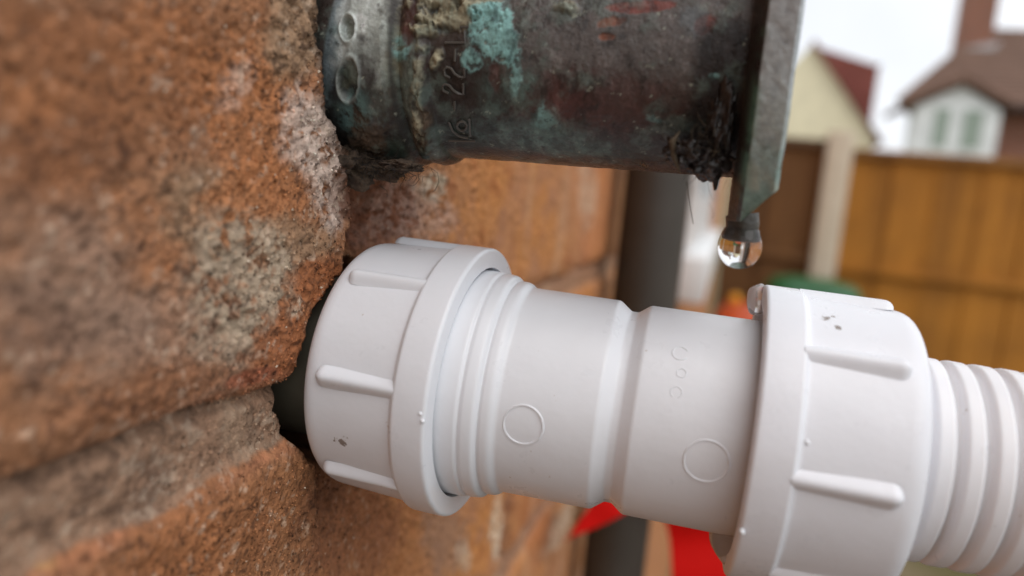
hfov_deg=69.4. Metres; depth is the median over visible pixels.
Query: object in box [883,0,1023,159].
brick house
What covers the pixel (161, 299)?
sand grains
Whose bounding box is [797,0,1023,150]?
sky
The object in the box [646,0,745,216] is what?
cobweb
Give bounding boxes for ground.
[670,254,977,575]
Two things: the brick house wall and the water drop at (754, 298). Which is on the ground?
the brick house wall
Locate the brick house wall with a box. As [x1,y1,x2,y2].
[0,0,726,575]
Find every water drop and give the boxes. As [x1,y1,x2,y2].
[709,532,733,563]
[717,227,761,268]
[747,284,764,314]
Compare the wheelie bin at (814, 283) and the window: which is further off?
the wheelie bin at (814, 283)
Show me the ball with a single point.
(734, 298)
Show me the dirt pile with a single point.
(363, 170)
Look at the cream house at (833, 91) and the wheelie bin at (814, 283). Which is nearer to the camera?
the wheelie bin at (814, 283)
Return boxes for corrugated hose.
[907,358,1023,575]
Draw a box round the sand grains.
[134,0,448,575]
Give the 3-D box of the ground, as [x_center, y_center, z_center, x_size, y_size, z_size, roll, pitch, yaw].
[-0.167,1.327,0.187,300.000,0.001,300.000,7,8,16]
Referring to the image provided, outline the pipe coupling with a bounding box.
[304,237,932,575]
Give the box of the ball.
[729,293,740,304]
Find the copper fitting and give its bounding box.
[314,0,804,229]
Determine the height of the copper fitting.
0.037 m
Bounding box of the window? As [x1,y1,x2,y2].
[678,175,721,303]
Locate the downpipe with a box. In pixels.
[581,170,692,575]
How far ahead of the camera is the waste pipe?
0.09 m
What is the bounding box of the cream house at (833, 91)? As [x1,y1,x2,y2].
[720,39,882,230]
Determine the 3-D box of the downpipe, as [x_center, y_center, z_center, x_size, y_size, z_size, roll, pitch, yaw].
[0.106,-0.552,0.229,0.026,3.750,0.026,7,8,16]
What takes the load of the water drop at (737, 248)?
attached to the copper fitting
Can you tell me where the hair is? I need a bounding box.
[686,182,693,223]
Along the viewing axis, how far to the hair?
0.08 m
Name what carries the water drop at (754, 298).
attached to the pipe coupling
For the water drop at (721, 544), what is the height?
0.008 m
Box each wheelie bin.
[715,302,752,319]
[764,274,862,296]
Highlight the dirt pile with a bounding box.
[337,144,433,193]
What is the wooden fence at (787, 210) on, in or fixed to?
on the ground
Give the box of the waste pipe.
[271,277,338,433]
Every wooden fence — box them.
[713,137,826,313]
[834,148,1023,372]
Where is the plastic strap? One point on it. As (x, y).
(692, 552)
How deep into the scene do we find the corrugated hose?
0.07 m
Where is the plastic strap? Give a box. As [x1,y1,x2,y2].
[565,502,725,575]
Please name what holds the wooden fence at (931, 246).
on the ground
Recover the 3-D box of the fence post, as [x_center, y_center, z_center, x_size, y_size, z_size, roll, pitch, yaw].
[1.857,0.004,4.482,0.144,1.870,0.120,7,8,16]
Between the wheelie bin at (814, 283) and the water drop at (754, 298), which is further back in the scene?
the wheelie bin at (814, 283)
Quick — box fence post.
[807,131,855,278]

